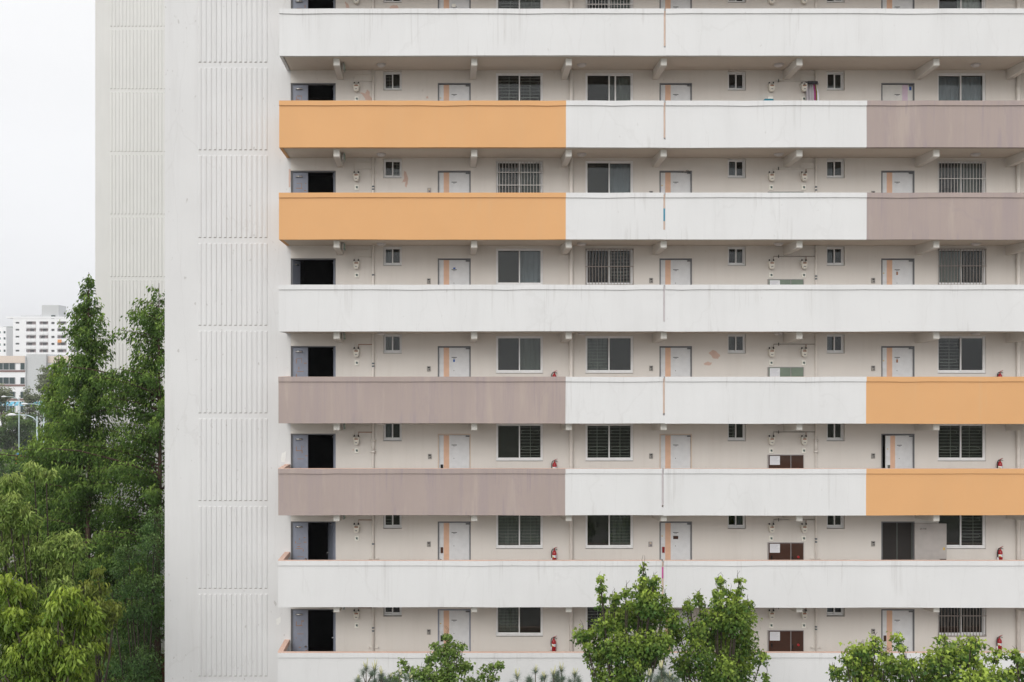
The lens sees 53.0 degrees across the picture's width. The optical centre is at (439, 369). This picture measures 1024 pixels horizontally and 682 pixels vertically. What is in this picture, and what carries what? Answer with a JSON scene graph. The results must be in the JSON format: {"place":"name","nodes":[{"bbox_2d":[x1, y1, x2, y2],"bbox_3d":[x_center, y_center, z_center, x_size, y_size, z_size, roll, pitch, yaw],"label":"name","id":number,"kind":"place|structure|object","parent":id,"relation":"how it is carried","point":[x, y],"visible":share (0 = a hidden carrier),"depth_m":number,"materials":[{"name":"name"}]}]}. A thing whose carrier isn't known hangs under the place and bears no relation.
{"place":"outdoors","nodes":[
{"label":"outdoors","id":0,"kind":"place"},
{"bbox_2d":[0,327,12,355],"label":"apartment tower","id":1,"kind":"structure","parent":0,"point":[6,341],"depth_m":411.24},
{"bbox_2d":[0,354,94,434],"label":"school building","id":2,"kind":"structure","parent":0,"point":[18,373],"depth_m":258.00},
{"bbox_2d":[0,447,94,678],"bbox_3d":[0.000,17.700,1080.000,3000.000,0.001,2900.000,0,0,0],"label":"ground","id":3,"kind":"structure","parent":0,"point":[75,499],"depth_m":169.22,"materials":[{"name":"green plant"}]},
{"bbox_2d":[0,427,16,453],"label":"broadleaf tree","id":4,"kind":"object","parent":3,"relation":"on","point":[5,442],"visible":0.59,"depth_m":211.28,"materials":[{"name":"green plant"}]},
{"bbox_2d":[0,383,20,449],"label":"broadleaf tree","id":5,"kind":"object","parent":3,"relation":"on","point":[5,392],"visible":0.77,"depth_m":220.34,"materials":[{"name":"green plant"}]},
{"bbox_2d":[0,407,24,442],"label":"broadleaf tree","id":6,"kind":"object","parent":3,"relation":"on","point":[4,417],"visible":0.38,"depth_m":214.88,"materials":[{"name":"green plant"}]},
{"bbox_2d":[2,413,32,445],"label":"broadleaf tree","id":7,"kind":"object","parent":3,"relation":"on","point":[12,425],"visible":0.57,"depth_m":212.11,"materials":[{"name":"green plant"}]},
{"bbox_2d":[6,411,41,439],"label":"broadleaf tree","id":8,"kind":"object","parent":3,"relation":"on","point":[23,428],"visible":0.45,"depth_m":212.72,"materials":[{"name":"green plant"}]},
{"bbox_2d":[20,386,41,419],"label":"broadleaf tree","id":9,"kind":"object","parent":3,"relation":"on","point":[28,399],"visible":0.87,"depth_m":222.64,"materials":[{"name":"green plant"}]},
{"bbox_2d":[31,364,57,421],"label":"poplar tree","id":10,"kind":"object","parent":3,"relation":"on","point":[42,381],"visible":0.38,"depth_m":221.33,"materials":[{"name":"green plant"}]},
{"bbox_2d":[0,456,101,681],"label":"dawn redwood","id":11,"kind":"object","parent":3,"relation":"on","point":[40,497],"visible":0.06,"depth_m":39.67,"materials":[{"name":"green plant"}]},
{"bbox_2d":[0,572,109,681],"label":"chestnut tree","id":12,"kind":"object","parent":3,"relation":"on","point":[32,650],"visible":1,"depth_m":21.65,"materials":[{"name":"green plant"}]},
{"bbox_2d":[20,354,103,642],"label":"dawn redwood","id":13,"kind":"object","parent":3,"relation":"on","point":[54,367],"visible":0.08,"depth_m":40.64,"materials":[{"name":"green plant"}]},
{"bbox_2d":[0,274,164,681],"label":"dawn redwood","id":14,"kind":"object","parent":3,"relation":"on","point":[78,515],"visible":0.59,"depth_m":37.59,"materials":[{"name":"green plant"}]},
{"bbox_2d":[30,284,164,681],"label":"dawn redwood","id":15,"kind":"object","parent":3,"relation":"on","point":[137,386],"visible":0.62,"depth_m":36.54,"materials":[{"name":"green plant"}]},
{"bbox_2d":[68,519,164,678],"bbox_3d":[-12.523,11.528,38.874,4.600,12.368,5.105,0,0,0],"label":"dawn redwood","id":16,"kind":"object","parent":3,"relation":"on","point":[125,588],"visible":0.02,"depth_m":38.97,"materials":[{"name":"green plant"}]},
{"bbox_2d":[100,505,164,681],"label":"zelkova tree","id":17,"kind":"object","parent":3,"relation":"on","point":[142,670],"visible":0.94,"depth_m":34.22,"materials":[{"name":"green plant"}]},
{"bbox_2d":[353,658,418,681],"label":"pine tree","id":18,"kind":"object","parent":3,"relation":"on","point":[381,677],"visible":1,"depth_m":24.50,"materials":[{"name":"green plant"}]},
{"bbox_2d":[510,662,583,681],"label":"pine tree","id":19,"kind":"object","parent":3,"relation":"on","point":[555,677],"visible":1,"depth_m":24.59,"materials":[{"name":"green plant"}]},
{"bbox_2d":[95,0,1023,681],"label":"apartment building","id":20,"kind":"structure","parent":3,"relation":"on","point":[235,210],"depth_m":31.44,"materials":[{"name":"beige paint"}]},
{"bbox_2d":[293,260,299,284],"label":"stairwell door","id":21,"kind":"structure","parent":20,"relation":"in","point":[296,264],"depth_m":31.74,"materials":[{"name":"metal"}]},
{"bbox_2d":[293,85,307,99],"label":"stairwell door","id":22,"kind":"structure","parent":20,"relation":"in","point":[300,92],"depth_m":31.54,"materials":[{"name":"metal"}]},
{"bbox_2d":[293,172,307,192],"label":"stairwell door","id":23,"kind":"structure","parent":20,"relation":"in","point":[300,179],"depth_m":31.54,"materials":[{"name":"metal"}]},
{"bbox_2d":[293,347,307,376],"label":"stairwell door","id":24,"kind":"structure","parent":20,"relation":"in","point":[300,354],"depth_m":31.54,"materials":[{"name":"metal"}]},
{"bbox_2d":[293,435,307,467],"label":"stairwell door","id":25,"kind":"structure","parent":20,"relation":"in","point":[300,442],"depth_m":31.54,"materials":[{"name":"metal"}]},
{"bbox_2d":[293,522,307,559],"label":"stairwell door","id":26,"kind":"structure","parent":20,"relation":"in","point":[300,529],"depth_m":31.54,"materials":[{"name":"metal"}]},
{"bbox_2d":[293,610,307,650],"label":"stairwell door","id":27,"kind":"structure","parent":20,"relation":"in","point":[300,617],"depth_m":31.54,"materials":[{"name":"metal"}]},
{"bbox_2d":[327,522,334,559],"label":"stairwell door","id":28,"kind":"structure","parent":20,"relation":"in","point":[331,525],"depth_m":31.85,"materials":[{"name":"metal"}]},
{"bbox_2d":[383,159,401,177],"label":"window","id":29,"kind":"structure","parent":20,"relation":"in","point":[385,160],"depth_m":31.57,"materials":[{"name":"white glass"}]},
{"bbox_2d":[383,247,401,265],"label":"window","id":30,"kind":"structure","parent":20,"relation":"in","point":[388,251],"depth_m":31.57,"materials":[{"name":"white glass"}]},
{"bbox_2d":[383,515,401,528],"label":"window","id":31,"kind":"structure","parent":20,"relation":"in","point":[396,520],"depth_m":31.57,"materials":[{"name":"white glass"}]},
{"bbox_2d":[384,72,401,89],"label":"window","id":32,"kind":"structure","parent":20,"relation":"in","point":[385,73],"depth_m":31.57,"materials":[{"name":"white glass"}]},
{"bbox_2d":[384,334,401,352],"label":"window","id":33,"kind":"structure","parent":20,"relation":"in","point":[388,338],"depth_m":31.57,"materials":[{"name":"white glass"}]},
{"bbox_2d":[384,423,401,439],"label":"window","id":34,"kind":"structure","parent":20,"relation":"in","point":[388,427],"depth_m":31.61,"materials":[{"name":"white glass"}]},
{"bbox_2d":[439,0,468,7],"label":"door","id":35,"kind":"structure","parent":20,"relation":"in","point":[442,3],"depth_m":31.50,"materials":[{"name":"metal"}]},
{"bbox_2d":[439,85,469,100],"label":"door","id":36,"kind":"structure","parent":20,"relation":"in","point":[446,92],"depth_m":31.50,"materials":[{"name":"metal"}]},
{"bbox_2d":[439,172,469,192],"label":"door","id":37,"kind":"structure","parent":20,"relation":"in","point":[449,182],"depth_m":31.50,"materials":[{"name":"metal"}]},
{"bbox_2d":[439,260,469,284],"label":"door","id":38,"kind":"structure","parent":20,"relation":"in","point":[451,272],"depth_m":31.50,"materials":[{"name":"metal"}]},
{"bbox_2d":[439,348,469,376],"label":"door","id":39,"kind":"structure","parent":20,"relation":"in","point":[453,362],"depth_m":31.50,"materials":[{"name":"metal"}]},
{"bbox_2d":[439,435,469,467],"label":"door","id":40,"kind":"structure","parent":20,"relation":"in","point":[453,449],"depth_m":31.50,"materials":[{"name":"metal"}]},
{"bbox_2d":[439,523,469,559],"bbox_3d":[0.440,5.773,31.487,0.943,2.102,0.113,0,0,0],"label":"door","id":41,"kind":"structure","parent":20,"relation":"in","point":[453,537],"depth_m":31.50,"materials":[{"name":"metal"}]},
{"bbox_2d":[439,610,469,650],"bbox_3d":[0.439,8.473,31.505,0.945,2.102,0.075,0,0,0],"label":"door","id":42,"kind":"structure","parent":20,"relation":"in","point":[457,621],"depth_m":31.50,"materials":[{"name":"metal"}]},
{"bbox_2d":[496,0,542,8],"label":"window","id":43,"kind":"structure","parent":20,"relation":"in","point":[523,4],"depth_m":31.71,"materials":[{"name":"white glass"}]},
{"bbox_2d":[496,73,542,100],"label":"window","id":44,"kind":"structure","parent":20,"relation":"in","point":[497,74],"depth_m":31.55,"materials":[{"name":"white glass"}]},
{"bbox_2d":[496,161,542,192],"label":"window","id":45,"kind":"structure","parent":20,"relation":"in","point":[511,176],"depth_m":31.54,"materials":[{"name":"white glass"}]},
{"bbox_2d":[496,248,542,284],"bbox_3d":[2.448,-3.158,31.595,1.439,1.150,0.287,0,0,0],"label":"window","id":46,"kind":"structure","parent":20,"relation":"in","point":[514,266],"depth_m":31.54,"materials":[{"name":"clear glass"}]},
{"bbox_2d":[496,336,542,372],"bbox_3d":[2.448,-0.458,31.593,1.439,1.150,0.284,0,0,0],"label":"window","id":47,"kind":"structure","parent":20,"relation":"in","point":[513,353],"depth_m":31.54,"materials":[{"name":"grey glass"}]},
{"bbox_2d":[496,424,542,459],"bbox_3d":[2.448,2.243,31.547,1.439,1.150,0.193,0,0,0],"label":"window","id":48,"kind":"structure","parent":20,"relation":"in","point":[508,436],"depth_m":31.54,"materials":[{"name":"black glass"}]},
{"bbox_2d":[496,515,542,548],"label":"window","id":49,"kind":"structure","parent":20,"relation":"in","point":[512,531],"depth_m":31.68,"materials":[{"name":"grey glass"}]},
{"bbox_2d":[496,607,542,636],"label":"window","id":50,"kind":"structure","parent":20,"relation":"in","point":[510,621],"depth_m":31.54,"materials":[{"name":"grey glass"}]},
{"bbox_2d":[585,73,632,100],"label":"window","id":51,"kind":"structure","parent":20,"relation":"in","point":[619,88],"depth_m":31.71,"materials":[{"name":"black glass"}]},
{"bbox_2d":[585,161,632,192],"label":"window","id":52,"kind":"structure","parent":20,"relation":"in","point":[600,176],"depth_m":31.54,"materials":[{"name":"grey glass"}]},
{"bbox_2d":[585,336,632,372],"bbox_3d":[5.216,-0.458,31.596,1.462,1.150,0.290,0,0,0],"label":"window","id":53,"kind":"structure","parent":20,"relation":"in","point":[602,353],"depth_m":31.54,"materials":[{"name":"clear glass"}]},
{"bbox_2d":[585,424,632,459],"bbox_3d":[5.216,2.243,31.547,1.462,1.150,0.193,0,0,0],"label":"window","id":54,"kind":"structure","parent":20,"relation":"in","point":[631,425],"depth_m":31.55,"materials":[{"name":"black glass"}]},
{"bbox_2d":[585,515,632,548],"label":"window","id":55,"kind":"structure","parent":20,"relation":"in","point":[601,531],"depth_m":31.54,"materials":[{"name":"grey glass"}]},
{"bbox_2d":[585,0,633,7],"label":"window","id":56,"kind":"structure","parent":20,"relation":"in","point":[611,3],"depth_m":31.52,"materials":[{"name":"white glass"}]},
{"bbox_2d":[585,248,633,284],"bbox_3d":[5.216,-3.158,31.531,1.490,1.150,0.227,0,0,0],"label":"window","id":57,"kind":"structure","parent":20,"relation":"in","point":[631,266],"depth_m":31.49,"materials":[{"name":"white glass"}]},
{"bbox_2d":[661,0,689,47],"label":"door","id":58,"kind":"structure","parent":20,"relation":"in","point":[666,4],"depth_m":31.50,"materials":[{"name":"metal"}]},
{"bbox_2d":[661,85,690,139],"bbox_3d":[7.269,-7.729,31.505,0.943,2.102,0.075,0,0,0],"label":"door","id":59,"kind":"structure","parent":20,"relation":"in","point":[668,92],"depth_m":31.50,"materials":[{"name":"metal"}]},
{"bbox_2d":[661,170,690,192],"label":"door","id":60,"kind":"structure","parent":20,"relation":"in","point":[671,182],"depth_m":31.50,"materials":[{"name":"metal"}]},
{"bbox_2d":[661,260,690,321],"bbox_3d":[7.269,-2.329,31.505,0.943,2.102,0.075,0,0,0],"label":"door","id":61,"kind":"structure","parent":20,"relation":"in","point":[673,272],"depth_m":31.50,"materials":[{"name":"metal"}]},
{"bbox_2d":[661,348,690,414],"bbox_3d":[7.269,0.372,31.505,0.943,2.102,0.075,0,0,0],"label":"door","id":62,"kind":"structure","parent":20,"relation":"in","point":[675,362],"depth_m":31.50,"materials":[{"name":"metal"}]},
{"bbox_2d":[661,435,690,469],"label":"door","id":63,"kind":"structure","parent":20,"relation":"in","point":[675,449],"depth_m":31.50,"materials":[{"name":"metal"}]},
{"bbox_2d":[661,523,690,561],"bbox_3d":[7.268,5.773,31.487,0.945,2.102,0.113,0,0,0],"label":"door","id":64,"kind":"structure","parent":20,"relation":"in","point":[675,537],"depth_m":31.50,"materials":[{"name":"metal"}]},
{"bbox_2d":[728,72,744,89],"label":"window","id":65,"kind":"structure","parent":20,"relation":"in","point":[729,73],"depth_m":31.57,"materials":[{"name":"black glass"}]},
{"bbox_2d":[728,334,744,352],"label":"window","id":66,"kind":"structure","parent":20,"relation":"in","point":[738,337],"depth_m":31.60,"materials":[{"name":"grey glass"}]},
{"bbox_2d":[728,159,745,177],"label":"window","id":67,"kind":"structure","parent":20,"relation":"in","point":[732,163],"depth_m":31.57,"materials":[{"name":"black glass"}]},
{"bbox_2d":[728,247,745,265],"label":"window","id":68,"kind":"structure","parent":20,"relation":"in","point":[737,250],"depth_m":31.57,"materials":[{"name":"grey glass"}]},
{"bbox_2d":[728,516,745,528],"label":"window","id":69,"kind":"structure","parent":20,"relation":"in","point":[737,519],"depth_m":31.57,"materials":[{"name":"grey glass"}]},
{"bbox_2d":[768,630,803,650],"bbox_3d":[10.635,8.700,31.413,1.101,1.369,0.099,0,0,0],"label":"hydrant cabinet","id":70,"kind":"object","parent":20,"relation":"attached to","point":[785,640],"visible":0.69,"depth_m":31.40,"materials":[{"name":"metal"}]},
{"bbox_2d":[768,542,803,559],"bbox_3d":[10.635,5.999,31.413,1.101,1.369,0.099,0,0,0],"label":"hydrant cabinet","id":71,"kind":"object","parent":20,"relation":"attached to","point":[785,550],"visible":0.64,"depth_m":31.40,"materials":[{"name":"metal"}]},
{"bbox_2d":[768,455,803,467],"bbox_3d":[10.635,3.299,31.413,1.101,1.369,0.099,0,0,0],"label":"hydrant cabinet","id":72,"kind":"object","parent":20,"relation":"attached to","point":[785,461],"visible":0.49,"depth_m":31.40,"materials":[{"name":"metal"}]},
{"bbox_2d":[768,367,803,376],"bbox_3d":[10.635,0.598,31.413,1.101,1.369,0.099,0,0,0],"label":"hydrant cabinet","id":73,"kind":"object","parent":20,"relation":"attached to","point":[785,371],"visible":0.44,"depth_m":31.40,"materials":[{"name":"metal"}]},
{"bbox_2d":[768,279,803,284],"bbox_3d":[10.635,-2.102,31.413,1.101,1.369,0.099,0,0,0],"label":"hydrant cabinet","id":74,"kind":"object","parent":20,"relation":"attached to","point":[785,281],"visible":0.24,"depth_m":31.40,"materials":[{"name":"metal"}]},
{"bbox_2d":[804,81,818,99],"bbox_3d":[11.422,-8.108,31.372,0.431,1.480,0.179,0,0,0],"label":"laundry rail","id":75,"kind":"object","parent":20,"relation":"hanging from","point":[812,93],"visible":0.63,"depth_m":31.31,"materials":[{"name":"fabric"}]},
{"bbox_2d":[827,72,843,89],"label":"window","id":76,"kind":"structure","parent":20,"relation":"in","point":[838,77],"depth_m":31.61,"materials":[{"name":"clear glass"}]},
{"bbox_2d":[827,334,843,352],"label":"window","id":77,"kind":"structure","parent":20,"relation":"in","point":[829,336],"depth_m":31.57,"materials":[{"name":"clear glass"}]},
{"bbox_2d":[827,423,843,439],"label":"window","id":78,"kind":"structure","parent":20,"relation":"in","point":[838,429],"depth_m":31.61,"materials":[{"name":"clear glass"}]},
{"bbox_2d":[827,159,844,177],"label":"window","id":79,"kind":"structure","parent":20,"relation":"in","point":[829,165],"depth_m":31.57,"materials":[{"name":"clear glass"}]},
{"bbox_2d":[827,247,844,265],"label":"window","id":80,"kind":"structure","parent":20,"relation":"in","point":[829,249],"depth_m":31.57,"materials":[{"name":"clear glass"}]},
{"bbox_2d":[827,516,844,528],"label":"window","id":81,"kind":"structure","parent":20,"relation":"in","point":[838,521],"depth_m":31.57,"materials":[{"name":"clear glass"}]},
{"bbox_2d":[883,523,911,559],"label":"screen door","id":82,"kind":"structure","parent":20,"relation":"in","point":[897,537],"depth_m":31.54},
{"bbox_2d":[883,0,912,8],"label":"door","id":83,"kind":"structure","parent":20,"relation":"in","point":[887,4],"depth_m":31.50,"materials":[{"name":"metal"}]},
{"bbox_2d":[883,85,912,100],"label":"door","id":84,"kind":"structure","parent":20,"relation":"in","point":[890,92],"depth_m":31.50,"materials":[{"name":"metal"}]},
{"bbox_2d":[883,172,912,192],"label":"door","id":85,"kind":"structure","parent":20,"relation":"in","point":[893,182],"depth_m":31.50,"materials":[{"name":"metal"}]},
{"bbox_2d":[883,260,912,284],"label":"door","id":86,"kind":"structure","parent":20,"relation":"in","point":[895,272],"depth_m":31.50,"materials":[{"name":"metal"}]},
{"bbox_2d":[883,348,912,376],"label":"door","id":87,"kind":"structure","parent":20,"relation":"in","point":[897,362],"depth_m":31.50,"materials":[{"name":"metal"}]},
{"bbox_2d":[883,610,912,650],"bbox_3d":[14.099,8.473,31.487,0.948,2.102,0.113,0,0,0],"label":"door","id":88,"kind":"structure","parent":20,"relation":"in","point":[895,621],"depth_m":31.50,"materials":[{"name":"metal"}]},
{"bbox_2d":[885,435,912,467],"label":"door","id":89,"kind":"structure","parent":20,"relation":"in","point":[898,448],"depth_m":31.37,"materials":[{"name":"metal"}]},
{"bbox_2d":[914,523,946,559],"bbox_3d":[15.053,5.773,31.327,0.948,2.102,0.146,0,0,4],"label":"door","id":90,"kind":"structure","parent":20,"relation":"in","point":[930,539],"depth_m":31.35,"materials":[{"name":"metal"}]},
{"bbox_2d":[938,0,984,7],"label":"window","id":91,"kind":"structure","parent":20,"relation":"in","point":[960,3],"depth_m":31.71,"materials":[{"name":"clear glass"}]},
{"bbox_2d":[938,73,984,100],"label":"window","id":92,"kind":"structure","parent":20,"relation":"in","point":[960,88],"depth_m":31.68,"materials":[{"name":"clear glass"}]},
{"bbox_2d":[938,336,984,372],"bbox_3d":[16.066,-0.458,31.547,1.470,1.150,0.193,0,0,0],"label":"window","id":93,"kind":"structure","parent":20,"relation":"in","point":[983,337],"depth_m":31.52,"materials":[{"name":"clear glass"}]},
{"bbox_2d":[938,424,984,459],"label":"window","id":94,"kind":"structure","parent":20,"relation":"in","point":[983,425],"depth_m":31.55,"materials":[{"name":"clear glass"}]},
{"bbox_2d":[938,515,985,548],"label":"window","id":95,"kind":"structure","parent":20,"relation":"in","point":[953,522],"depth_m":31.58,"materials":[{"name":"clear glass"}]},
{"bbox_2d":[938,161,986,192],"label":"window","id":96,"kind":"structure","parent":20,"relation":"in","point":[968,178],"depth_m":31.56,"materials":[{"name":"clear glass"}]},
{"bbox_2d":[938,248,986,284],"bbox_3d":[16.066,-3.158,31.558,1.498,1.150,0.281,0,0,0],"label":"window","id":97,"kind":"structure","parent":20,"relation":"in","point":[956,266],"depth_m":31.58,"materials":[{"name":"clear glass"}]},
{"bbox_2d":[938,608,986,636],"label":"window","id":98,"kind":"structure","parent":20,"relation":"in","point":[971,620],"depth_m":31.54,"materials":[{"name":"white glass"}]},
{"bbox_2d":[569,557,689,681],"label":"maple tree","id":99,"kind":"object","parent":3,"relation":"on","point":[642,654],"visible":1,"depth_m":24.74,"materials":[{"name":"green plant"}]},
{"bbox_2d":[640,660,681,681],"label":"pine tree","id":100,"kind":"object","parent":3,"relation":"on","point":[665,675],"visible":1,"depth_m":20.88,"materials":[{"name":"green plant"}]},
{"bbox_2d":[825,632,899,681],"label":"maple tree","id":101,"kind":"object","parent":3,"relation":"on","point":[859,660],"visible":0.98,"depth_m":22.04,"materials":[{"name":"green plant"}]},
{"bbox_2d":[879,631,1023,681],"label":"maple tree","id":102,"kind":"object","parent":3,"relation":"on","point":[954,654],"visible":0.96,"depth_m":21.43,"materials":[{"name":"green plant"}]},
{"bbox_2d":[1007,645,1023,681],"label":"maple tree","id":103,"kind":"object","parent":3,"relation":"on","point":[1017,659],"visible":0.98,"depth_m":21.10,"materials":[{"name":"green plant"}]},
{"bbox_2d":[0,533,94,582],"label":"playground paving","id":104,"kind":"structure","parent":0,"point":[15,560],"depth_m":95.73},
{"bbox_2d":[4,456,31,483],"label":"broadleaf tree","id":105,"kind":"object","parent":104,"relation":"on","point":[12,469],"visible":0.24,"depth_m":78.45,"materials":[{"name":"green plant"}]},
{"bbox_2d":[0,0,94,326],"label":"sky","id":106,"kind":"structure","parent":0,"point":[47,47],"materials":[{"name":"white"}]},
{"bbox_2d":[6,305,94,355],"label":"apartment tower","id":107,"kind":"structure","parent":0,"point":[38,335],"depth_m":397.00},
{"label":"pavement","id":108,"kind":"structure","parent":0,"visible":0},
{"bbox_2d":[0,460,96,679],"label":"chestnut tree","id":109,"kind":"object","parent":108,"relation":"on","point":[30,565],"visible":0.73,"depth_m":27.82,"materials":[{"name":"green plant"}]},
{"bbox_2d":[64,565,125,681],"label":"chestnut tree","id":110,"kind":"object","parent":108,"relation":"on","point":[112,611],"visible":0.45,"depth_m":26.32,"materials":[{"name":"green plant"}]},
{"bbox_2d":[387,627,504,681],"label":"ginkgo tree","id":111,"kind":"object","parent":108,"relation":"on","point":[446,667],"visible":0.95,"depth_m":25.86,"materials":[{"name":"green plant"}]},
{"bbox_2d":[658,570,771,681],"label":"maple tree","id":112,"kind":"object","parent":108,"relation":"on","point":[732,618],"visible":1,"depth_m":25.36,"materials":[{"name":"green plant"}]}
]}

